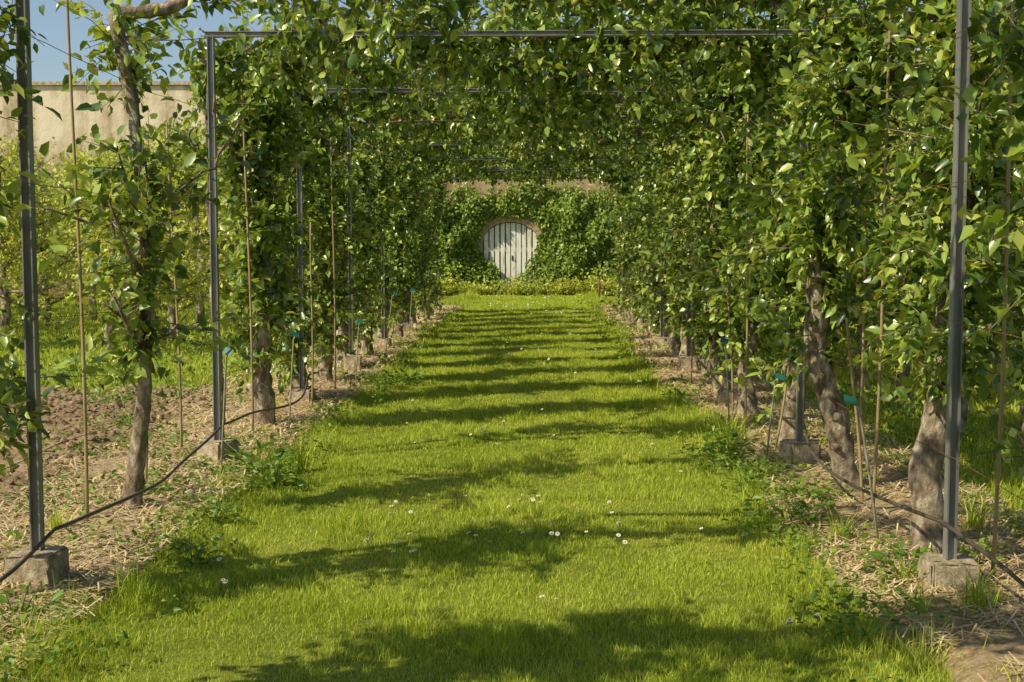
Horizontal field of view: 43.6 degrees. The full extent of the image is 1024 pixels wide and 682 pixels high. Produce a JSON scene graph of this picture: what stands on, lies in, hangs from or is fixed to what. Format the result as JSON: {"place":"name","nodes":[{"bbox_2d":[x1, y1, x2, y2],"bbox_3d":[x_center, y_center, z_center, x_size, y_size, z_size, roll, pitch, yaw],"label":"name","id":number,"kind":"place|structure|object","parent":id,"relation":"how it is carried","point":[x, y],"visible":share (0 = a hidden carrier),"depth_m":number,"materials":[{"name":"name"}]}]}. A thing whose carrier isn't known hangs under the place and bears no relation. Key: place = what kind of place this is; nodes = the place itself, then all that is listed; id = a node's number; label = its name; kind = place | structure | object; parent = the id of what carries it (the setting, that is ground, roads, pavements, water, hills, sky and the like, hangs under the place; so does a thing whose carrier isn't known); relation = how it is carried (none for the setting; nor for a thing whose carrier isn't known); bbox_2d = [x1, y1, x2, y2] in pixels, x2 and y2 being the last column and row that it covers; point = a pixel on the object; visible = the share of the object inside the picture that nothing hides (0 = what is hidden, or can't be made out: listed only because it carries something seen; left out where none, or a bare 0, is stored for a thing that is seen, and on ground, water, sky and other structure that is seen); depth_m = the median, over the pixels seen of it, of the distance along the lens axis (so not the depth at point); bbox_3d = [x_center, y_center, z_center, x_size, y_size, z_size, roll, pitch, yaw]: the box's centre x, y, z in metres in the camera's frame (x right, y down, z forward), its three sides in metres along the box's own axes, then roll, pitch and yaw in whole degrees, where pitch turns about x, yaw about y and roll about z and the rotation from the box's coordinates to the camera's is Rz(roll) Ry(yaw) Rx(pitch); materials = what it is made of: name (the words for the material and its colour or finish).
{"place":"outdoors","nodes":[
{"label":"outdoors","id":0,"kind":"place"},
{"bbox_2d":[0,383,340,639],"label":"soil","id":1,"kind":"structure","parent":0,"point":[22,472],"depth_m":9.63,"materials":[{"name":"brown soil"}]},
{"bbox_2d":[0,0,932,81],"label":"sky","id":2,"kind":"structure","parent":0,"point":[47,66],"materials":[{"name":"blue"}]},
{"bbox_2d":[0,288,1023,681],"bbox_3d":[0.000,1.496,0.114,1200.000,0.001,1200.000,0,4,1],"label":"ground","id":3,"kind":"structure","parent":0,"point":[332,676],"depth_m":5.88,"materials":[{"name":"green plant"}]},
{"bbox_2d":[0,183,22,314],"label":"pear tree","id":4,"kind":"object","parent":3,"relation":"on","point":[3,283],"visible":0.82,"depth_m":18.08,"materials":[{"name":"green plant"}]},
{"bbox_2d":[0,130,84,336],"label":"pear tree","id":5,"kind":"object","parent":3,"relation":"on","point":[10,242],"visible":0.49,"depth_m":20.45,"materials":[{"name":"green plant"}]},
{"bbox_2d":[11,161,76,286],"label":"pear tree","id":6,"kind":"object","parent":3,"relation":"on","point":[40,177],"visible":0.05,"depth_m":29.91,"materials":[{"name":"green plant"}]},
{"bbox_2d":[0,183,106,327],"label":"pear tree","id":7,"kind":"object","parent":3,"relation":"on","point":[46,304],"visible":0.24,"depth_m":22.48,"materials":[{"name":"green plant"}]},
{"bbox_2d":[35,155,124,321],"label":"pear tree","id":8,"kind":"object","parent":3,"relation":"on","point":[91,315],"visible":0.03,"depth_m":24.46,"materials":[{"name":"green plant"}]},
{"bbox_2d":[38,140,201,351],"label":"pear tree","id":9,"kind":"object","parent":3,"relation":"on","point":[108,251],"visible":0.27,"depth_m":16.85,"materials":[{"name":"green plant"}]},
{"bbox_2d":[0,294,244,404],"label":"field weeds","id":10,"kind":"object","parent":3,"relation":"on","point":[125,398],"visible":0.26,"depth_m":14.51,"materials":[{"name":"green plant"}]},
{"bbox_2d":[121,112,236,342],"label":"pear tree","id":11,"kind":"object","parent":3,"relation":"on","point":[194,286],"visible":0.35,"depth_m":18.76,"materials":[{"name":"green plant"}]},
{"bbox_2d":[115,95,247,331],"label":"pear tree","id":12,"kind":"object","parent":3,"relation":"on","point":[199,310],"visible":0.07,"depth_m":21.50,"materials":[{"name":"green plant"}]},
{"bbox_2d":[166,536,217,568],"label":"weed clump","id":13,"kind":"object","parent":3,"relation":"on","point":[195,556],"visible":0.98,"depth_m":5.91,"materials":[{"name":"green plant"}]},
{"bbox_2d":[185,187,245,322],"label":"pear tree","id":14,"kind":"object","parent":3,"relation":"on","point":[226,287],"visible":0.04,"depth_m":23.39,"materials":[{"name":"green plant"}]},
{"bbox_2d":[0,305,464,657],"bbox_3d":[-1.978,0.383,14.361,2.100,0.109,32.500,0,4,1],"label":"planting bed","id":15,"kind":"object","parent":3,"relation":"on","point":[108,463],"visible":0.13,"depth_m":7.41,"materials":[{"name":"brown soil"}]},
{"bbox_2d":[0,581,66,627],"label":"weed clump","id":16,"kind":"object","parent":15,"relation":"on","point":[4,597],"visible":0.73,"depth_m":4.95,"materials":[{"name":"green plant"}]},
{"bbox_2d":[0,0,110,476],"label":"apple tree","id":17,"kind":"object","parent":15,"relation":"on","point":[14,394],"visible":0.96,"depth_m":5.19,"materials":[{"name":"green plant"}]},
{"bbox_2d":[44,501,86,530],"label":"grass tuft","id":18,"kind":"object","parent":15,"relation":"on","point":[58,520],"visible":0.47,"depth_m":6.43,"materials":[{"name":"green plant"}]},
{"bbox_2d":[66,0,88,518],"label":"bamboo cane","id":19,"kind":"object","parent":15,"relation":"on","point":[80,289],"visible":0.77,"depth_m":6.63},
{"bbox_2d":[166,123,182,449],"bbox_3d":[-2.358,-0.338,8.947,0.076,2.350,0.019,0,4,1],"label":"bamboo cane","id":20,"kind":"object","parent":15,"relation":"on","point":[180,387],"visible":0.54,"depth_m":8.98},
{"bbox_2d":[192,497,239,521],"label":"weed clump","id":21,"kind":"object","parent":15,"relation":"on","point":[220,516],"visible":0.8,"depth_m":6.81,"materials":[{"name":"green plant"}]},
{"bbox_2d":[220,347,234,482],"bbox_3d":[-1.734,0.482,7.777,0.114,0.895,0.041,3,5,34],"label":"plant label","id":22,"kind":"object","parent":15,"relation":"on","point":[228,351],"visible":0.86,"depth_m":7.78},
{"bbox_2d":[241,79,253,435],"bbox_3d":[-1.975,-0.636,9.568,0.058,2.850,0.019,0,4,1],"label":"bamboo cane","id":23,"kind":"object","parent":15,"relation":"on","point":[251,329],"visible":0.74,"depth_m":9.58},
{"bbox_2d":[18,0,522,508],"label":"apple tree","id":24,"kind":"object","parent":15,"relation":"on","point":[144,342],"visible":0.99,"depth_m":6.85,"materials":[{"name":"green plant"}]},
{"bbox_2d":[310,222,313,408],"bbox_3d":[-1.732,-0.173,11.054,0.035,1.700,0.019,0,4,1],"label":"bamboo cane","id":25,"kind":"object","parent":15,"relation":"on","point":[312,387],"visible":0.85,"depth_m":11.05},
{"bbox_2d":[158,0,499,437],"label":"apple tree","id":26,"kind":"object","parent":15,"relation":"on","point":[249,63],"visible":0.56,"depth_m":8.50,"materials":[{"name":"green plant"}]},
{"bbox_2d":[330,132,335,388],"bbox_3d":[-1.759,-0.743,12.616,0.036,2.600,0.019,0,4,1],"label":"bamboo cane","id":27,"kind":"object","parent":15,"relation":"on","point":[333,275],"visible":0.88,"depth_m":12.62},
{"bbox_2d":[181,0,592,425],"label":"apple tree","id":28,"kind":"object","parent":15,"relation":"on","point":[268,226],"visible":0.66,"depth_m":9.97,"materials":[{"name":"green plant"}]},
{"bbox_2d":[218,16,569,400],"bbox_3d":[-1.023,-1.191,11.777,3.440,3.663,1.566,0,4,1],"label":"apple tree","id":29,"kind":"object","parent":15,"relation":"on","point":[369,104],"visible":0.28,"depth_m":11.67,"materials":[{"name":"green plant"}]},
{"bbox_2d":[305,97,530,367],"bbox_3d":[-1.103,-1.356,14.886,2.995,3.540,1.708,0,4,1],"label":"apple tree","id":30,"kind":"object","parent":15,"relation":"on","point":[356,219],"visible":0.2,"depth_m":14.84,"materials":[{"name":"green plant"}]},
{"bbox_2d":[279,76,557,381],"bbox_3d":[-1.069,-1.318,13.253,3.151,3.708,1.599,0,4,1],"label":"apple tree","id":31,"kind":"object","parent":15,"relation":"on","point":[323,302],"visible":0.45,"depth_m":13.30,"materials":[{"name":"green plant"}]},
{"bbox_2d":[342,125,538,355],"bbox_3d":[-0.919,-1.424,16.413,2.995,3.553,1.757,0,4,1],"label":"apple tree","id":32,"kind":"object","parent":15,"relation":"on","point":[368,188],"visible":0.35,"depth_m":16.38,"materials":[{"name":"green plant"}]},
{"bbox_2d":[352,135,540,338],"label":"apple tree","id":33,"kind":"object","parent":15,"relation":"on","point":[382,174],"visible":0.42,"depth_m":17.80,"materials":[{"name":"green plant"}]},
{"bbox_2d":[373,129,544,338],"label":"apple tree","id":34,"kind":"object","parent":15,"relation":"on","point":[401,242],"visible":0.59,"depth_m":19.44,"materials":[{"name":"green plant"}]},
{"bbox_2d":[386,152,539,322],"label":"apple tree","id":35,"kind":"object","parent":15,"relation":"on","point":[416,185],"visible":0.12,"depth_m":20.92,"materials":[{"name":"green plant"}]},
{"bbox_2d":[415,160,526,310],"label":"apple tree","id":36,"kind":"object","parent":15,"relation":"on","point":[471,177],"visible":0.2,"depth_m":23.88,"materials":[{"name":"green plant"}]},
{"bbox_2d":[405,153,541,324],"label":"apple tree","id":37,"kind":"object","parent":15,"relation":"on","point":[419,255],"visible":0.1,"depth_m":22.41,"materials":[{"name":"green plant"}]},
{"bbox_2d":[419,165,535,315],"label":"apple tree","id":38,"kind":"object","parent":15,"relation":"on","point":[492,175],"visible":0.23,"depth_m":25.46,"materials":[{"name":"green plant"}]},
{"bbox_2d":[429,172,533,304],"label":"apple tree","id":39,"kind":"object","parent":15,"relation":"on","point":[451,181],"visible":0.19,"depth_m":26.95,"materials":[{"name":"green plant"}]},
{"bbox_2d":[223,437,300,479],"bbox_3d":[-1.619,0.749,8.117,0.458,0.255,0.559,-2,5,-26],"label":"weed clump","id":40,"kind":"object","parent":3,"relation":"on","point":[284,450],"visible":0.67,"depth_m":8.13,"materials":[{"name":"green plant"}]},
{"bbox_2d":[239,451,308,489],"bbox_3d":[-1.486,0.799,7.792,0.384,0.202,0.412,-3,6,-38],"label":"weed clump","id":41,"kind":"object","parent":3,"relation":"on","point":[291,475],"visible":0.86,"depth_m":7.80,"materials":[{"name":"green plant"}]},
{"bbox_2d":[280,436,321,471],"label":"grass tuft","id":42,"kind":"object","parent":3,"relation":"on","point":[302,459],"visible":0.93,"depth_m":8.39,"materials":[{"name":"green plant"}]},
{"bbox_2d":[362,368,404,389],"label":"weed clump","id":43,"kind":"object","parent":3,"relation":"on","point":[386,376],"visible":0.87,"depth_m":13.08,"materials":[{"name":"green plant"}]},
{"bbox_2d":[0,81,898,293],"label":"garden wall","id":44,"kind":"structure","parent":3,"relation":"on","point":[48,124],"depth_m":37.54,"materials":[{"name":"concrete"}]},
{"bbox_2d":[207,176,623,294],"bbox_3d":[0.195,-3.017,37.083,19.233,3.624,1.174,0,4,1],"label":"climbing vine","id":45,"kind":"object","parent":44,"relation":"attached to","point":[555,219],"visible":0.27,"depth_m":37.22,"materials":[{"name":"green plant"}]},
{"bbox_2d":[480,217,542,293],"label":"arched gate","id":46,"kind":"structure","parent":44,"relation":"attached to","point":[509,245],"depth_m":37.67,"materials":[{"name":"white paint"}]},
{"bbox_2d":[4,0,982,590],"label":"arch frame","id":47,"kind":"object","parent":3,"relation":"on","point":[50,564],"visible":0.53,"depth_m":5.35,"materials":[{"name":"metal"}]},
{"bbox_2d":[696,355,1023,586],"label":"irrigation hose","id":48,"kind":"object","parent":47,"relation":"attached to","point":[1015,577],"visible":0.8,"depth_m":5.89,"materials":[{"name":"rubber"}]},
{"bbox_2d":[197,29,820,464],"bbox_3d":[-0.035,-0.527,8.438,4.141,2.989,0.280,0,4,1],"label":"arch frame","id":49,"kind":"object","parent":3,"relation":"on","point":[797,447],"visible":0.4,"depth_m":8.40,"materials":[{"name":"metal"}]},
{"bbox_2d":[0,372,318,582],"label":"irrigation hose","id":50,"kind":"object","parent":49,"relation":"attached to","point":[40,543],"visible":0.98,"depth_m":6.28,"materials":[{"name":"rubber"}]},
{"bbox_2d":[0,299,1023,681],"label":"ground cover","id":51,"kind":"object","parent":3,"relation":"on","point":[860,603],"visible":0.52,"depth_m":6.88,"materials":[{"name":"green plant"}]},
{"bbox_2d":[0,292,1023,556],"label":"orchard grass","id":52,"kind":"structure","parent":3,"relation":"on","point":[892,420],"depth_m":13.06,"materials":[{"name":"green plant"}]},
{"bbox_2d":[0,304,1023,681],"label":"bed grass","id":53,"kind":"structure","parent":3,"relation":"on","point":[112,610],"depth_m":6.52,"materials":[{"name":"green plant"}]},
{"bbox_2d":[0,305,1023,681],"bbox_3d":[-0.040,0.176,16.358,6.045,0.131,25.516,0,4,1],"label":"straw mulch","id":54,"kind":"object","parent":3,"relation":"on","point":[694,396],"visible":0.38,"depth_m":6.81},
{"bbox_2d":[517,171,636,312],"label":"apple tree","id":55,"kind":"object","parent":54,"relation":"on","point":[568,177],"visible":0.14,"depth_m":26.44,"materials":[{"name":"green plant"}]},
{"bbox_2d":[517,166,640,312],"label":"apple tree","id":56,"kind":"object","parent":54,"relation":"on","point":[541,180],"visible":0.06,"depth_m":24.83,"materials":[{"name":"green plant"}]},
{"bbox_2d":[516,151,646,327],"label":"apple tree","id":57,"kind":"object","parent":54,"relation":"on","point":[584,166],"visible":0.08,"depth_m":21.87,"materials":[{"name":"green plant"}]},
{"bbox_2d":[501,132,671,339],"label":"apple tree","id":58,"kind":"object","parent":54,"relation":"on","point":[653,307],"visible":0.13,"depth_m":18.45,"materials":[{"name":"green plant"}]},
{"bbox_2d":[526,148,660,335],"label":"apple tree","id":59,"kind":"object","parent":54,"relation":"on","point":[627,161],"visible":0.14,"depth_m":20.19,"materials":[{"name":"green plant"}]},
{"bbox_2d":[507,124,699,352],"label":"apple tree","id":60,"kind":"object","parent":54,"relation":"on","point":[673,341],"visible":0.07,"depth_m":17.05,"materials":[{"name":"green plant"}]},
{"bbox_2d":[485,84,763,377],"bbox_3d":[1.355,-1.288,13.867,2.988,3.556,1.830,2,5,21],"label":"apple tree","id":61,"kind":"object","parent":54,"relation":"on","point":[647,125],"visible":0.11,"depth_m":13.78,"materials":[{"name":"green plant"}]},
{"bbox_2d":[464,9,785,415],"bbox_3d":[1.102,-1.103,10.712,3.142,3.644,2.031,0,4,1],"label":"apple tree","id":62,"kind":"object","parent":54,"relation":"on","point":[730,148],"visible":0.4,"depth_m":10.57,"materials":[{"name":"green plant"}]},
{"bbox_2d":[447,0,895,443],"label":"apple tree","id":63,"kind":"object","parent":54,"relation":"on","point":[644,52],"visible":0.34,"depth_m":8.79,"materials":[{"name":"green plant"}]},
{"bbox_2d":[479,0,940,491],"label":"apple tree","id":64,"kind":"object","parent":54,"relation":"on","point":[820,208],"visible":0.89,"depth_m":7.37,"materials":[{"name":"green plant"}]},
{"bbox_2d":[705,428,758,455],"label":"weed clump","id":65,"kind":"object","parent":54,"relation":"on","point":[718,439],"visible":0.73,"depth_m":8.95,"materials":[{"name":"green plant"}]},
{"bbox_2d":[707,406,757,445],"bbox_3d":[1.625,0.634,9.360,0.424,0.289,0.449,0,4,-6],"label":"grass tuft","id":66,"kind":"object","parent":54,"relation":"on","point":[736,423],"visible":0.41,"depth_m":9.36,"materials":[{"name":"green plant"}]},
{"bbox_2d":[743,114,748,431],"bbox_3d":[1.809,-0.482,9.859,0.036,2.500,0.019,0,4,1],"label":"bamboo cane","id":67,"kind":"object","parent":54,"relation":"on","point":[747,321],"visible":0.6,"depth_m":9.88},
{"bbox_2d":[725,455,783,490],"bbox_3d":[1.494,0.806,7.822,0.374,0.184,0.349,0,4,0],"label":"weed clump","id":68,"kind":"object","parent":54,"relation":"on","point":[752,457],"visible":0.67,"depth_m":7.85,"materials":[{"name":"green plant"}]},
{"bbox_2d":[530,0,1023,555],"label":"apple tree","id":69,"kind":"object","parent":54,"relation":"on","point":[986,284],"visible":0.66,"depth_m":5.88,"materials":[{"name":"green plant"}]},
{"bbox_2d":[776,472,829,501],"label":"weed clump","id":70,"kind":"object","parent":54,"relation":"on","point":[790,488],"visible":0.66,"depth_m":7.26,"materials":[{"name":"green plant"}]},
{"bbox_2d":[772,495,841,536],"bbox_3d":[1.505,0.904,6.570,0.352,0.184,0.352,-4,6,-43],"label":"weed clump","id":71,"kind":"object","parent":54,"relation":"on","point":[810,516],"visible":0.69,"depth_m":6.53,"materials":[{"name":"green plant"}]},
{"bbox_2d":[821,508,863,542],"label":"grass tuft","id":72,"kind":"object","parent":54,"relation":"on","point":[837,529],"visible":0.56,"depth_m":6.27,"materials":[{"name":"green plant"}]},
{"bbox_2d":[845,318,863,501],"bbox_3d":[1.933,0.421,7.217,0.126,1.101,0.019,0,4,1],"label":"bamboo cane","id":73,"kind":"object","parent":54,"relation":"on","point":[857,422],"visible":0.89,"depth_m":7.21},
{"bbox_2d":[844,394,878,542],"bbox_3d":[1.675,0.653,6.127,0.212,0.806,0.040,-1,4,-12],"label":"plant label","id":74,"kind":"object","parent":54,"relation":"on","point":[849,399],"visible":0.86,"depth_m":6.12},
{"bbox_2d":[857,160,866,466],"bbox_3d":[2.266,-0.559,8.239,0.035,2.900,0.019,0,4,1],"label":"bamboo cane","id":75,"kind":"object","parent":54,"relation":"on","point":[862,358],"visible":0.23,"depth_m":8.29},
{"bbox_2d":[871,12,891,514],"bbox_3d":[1.948,-0.396,6.753,0.057,2.800,0.019,0,4,1],"label":"bamboo cane","id":76,"kind":"object","parent":54,"relation":"on","point":[881,329],"visible":0.64,"depth_m":6.77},
{"bbox_2d":[847,532,932,586],"bbox_3d":[1.699,0.976,5.550,0.389,0.192,0.440,3,5,35],"label":"weed clump","id":77,"kind":"object","parent":54,"relation":"on","point":[877,555],"visible":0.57,"depth_m":5.59,"materials":[{"name":"green plant"}]},
{"bbox_2d":[889,576,948,608],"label":"grass tuft","id":78,"kind":"object","parent":54,"relation":"on","point":[920,596],"visible":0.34,"depth_m":5.08,"materials":[{"name":"green plant"}]},
{"bbox_2d":[942,528,1018,564],"bbox_3d":[2.115,0.970,5.859,0.319,0.157,0.360,3,6,38],"label":"weed clump","id":79,"kind":"object","parent":54,"relation":"on","point":[986,544],"visible":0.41,"depth_m":5.82,"materials":[{"name":"green plant"}]},
{"bbox_2d":[938,559,1023,611],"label":"grass tuft","id":80,"kind":"object","parent":54,"relation":"on","point":[972,589],"visible":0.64,"depth_m":5.05,"materials":[{"name":"green plant"}]},
{"bbox_2d":[958,492,1007,531],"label":"grass tuft","id":81,"kind":"object","parent":54,"relation":"on","point":[972,521],"visible":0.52,"depth_m":6.44,"materials":[{"name":"green plant"}]},
{"bbox_2d":[990,0,1014,578],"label":"bamboo cane","id":82,"kind":"object","parent":54,"relation":"on","point":[999,439],"visible":0.69,"depth_m":5.48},
{"bbox_2d":[288,88,739,404],"bbox_3d":[0.028,-0.763,11.521,4.109,2.988,0.252,0,4,1],"label":"arch frame","id":83,"kind":"object","parent":3,"relation":"on","point":[296,393],"visible":0.27,"depth_m":11.53,"materials":[{"name":"metal"}]},
{"bbox_2d":[342,121,697,369],"bbox_3d":[0.083,-0.999,14.617,4.113,2.989,0.243,0,4,1],"label":"arch frame","id":84,"kind":"object","parent":3,"relation":"on","point":[349,361],"visible":0.43,"depth_m":14.63,"materials":[{"name":"metal"}]},
{"bbox_2d":[375,142,668,347],"bbox_3d":[0.152,-1.237,17.709,4.114,2.986,0.245,0,4,1],"label":"arch frame","id":85,"kind":"object","parent":3,"relation":"on","point":[382,341],"visible":0.38,"depth_m":17.73,"materials":[{"name":"metal"}]},
{"bbox_2d":[416,169,630,320],"bbox_3d":[0.254,-1.708,23.890,4.118,2.990,0.273,0,4,1],"label":"arch frame","id":86,"kind":"object","parent":3,"relation":"on","point":[427,314],"visible":0.23,"depth_m":23.86,"materials":[{"name":"metal"}]},
{"bbox_2d":[505,273,542,295],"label":"shrub","id":87,"kind":"object","parent":3,"relation":"on","point":[522,290],"visible":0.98,"depth_m":36.52,"materials":[{"name":"green plant"}]},
{"bbox_2d":[403,158,645,331],"bbox_3d":[0.196,-1.473,20.795,4.135,2.985,0.264,0,4,1],"label":"arch frame","id":88,"kind":"object","parent":3,"relation":"on","point":[406,324],"visible":0.19,"depth_m":20.78,"materials":[{"name":"metal"}]},
{"bbox_2d":[433,177,623,311],"bbox_3d":[0.320,-1.945,26.977,4.107,2.987,0.240,0,4,1],"label":"arch frame","id":89,"kind":"object","parent":3,"relation":"on","point":[440,308],"visible":0.12,"depth_m":26.98,"materials":[{"name":"metal"}]},
{"bbox_2d":[537,273,581,294],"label":"shrub","id":90,"kind":"object","parent":3,"relation":"on","point":[560,288],"visible":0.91,"depth_m":36.63,"materials":[{"name":"green plant"}]},
{"bbox_2d":[499,163,640,322],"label":"apple tree","id":91,"kind":"object","parent":3,"relation":"on","point":[620,184],"visible":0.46,"depth_m":23.18,"materials":[{"name":"green plant"}]},
{"bbox_2d":[481,104,701,362],"bbox_3d":[1.127,-1.386,15.463,3.148,3.479,1.853,0,4,1],"label":"apple tree","id":92,"kind":"object","parent":3,"relation":"on","point":[654,225],"visible":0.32,"depth_m":15.29,"materials":[{"name":"green plant"}]},
{"bbox_2d":[575,268,620,295],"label":"shrub","id":93,"kind":"object","parent":3,"relation":"on","point":[595,287],"visible":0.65,"depth_m":36.42,"materials":[{"name":"green plant"}]},
{"bbox_2d":[430,53,768,392],"bbox_3d":[0.871,-1.264,12.247,3.423,3.742,1.790,0,4,1],"label":"apple tree","id":94,"kind":"object","parent":3,"relation":"on","point":[715,353],"visible":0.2,"depth_m":12.26,"materials":[{"name":"green plant"}]},
{"bbox_2d":[721,466,770,492],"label":"weed clump","id":95,"kind":"object","parent":3,"relation":"on","point":[747,478],"visible":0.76,"depth_m":7.65,"materials":[{"name":"green plant"}]},
{"bbox_2d":[837,107,909,389],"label":"apple tree","id":96,"kind":"object","parent":3,"relation":"on","point":[857,378],"visible":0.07,"depth_m":13.13,"materials":[{"name":"green plant"}]},
{"bbox_2d":[855,15,947,410],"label":"apple tree","id":97,"kind":"object","parent":3,"relation":"on","point":[914,185],"visible":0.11,"depth_m":11.29,"materials":[{"name":"green plant"}]},
{"bbox_2d":[838,41,1022,360],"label":"pear tree","id":98,"kind":"object","parent":3,"relation":"on","point":[906,149],"visible":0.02,"depth_m":15.54,"materials":[{"name":"green plant"}]},
{"bbox_2d":[872,59,1023,377],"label":"pear tree","id":99,"kind":"object","parent":3,"relation":"on","point":[990,325],"depth_m":13.90,"materials":[{"name":"green plant"}]},
{"bbox_2d":[889,4,1023,440],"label":"apple tree","id":100,"kind":"object","parent":3,"relation":"on","point":[964,411],"depth_m":9.73,"materials":[{"name":"green plant"}]},
{"bbox_2d":[929,0,1023,466],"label":"apple tree","id":101,"kind":"object","parent":3,"relation":"on","point":[1018,323],"visible":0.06,"depth_m":8.14,"materials":[{"name":"green plant"}]},
{"bbox_2d":[942,0,1023,478],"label":"apple tree","id":102,"kind":"object","parent":3,"relation":"on","point":[1013,130],"visible":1,"depth_m":4.50,"materials":[{"name":"green plant"}]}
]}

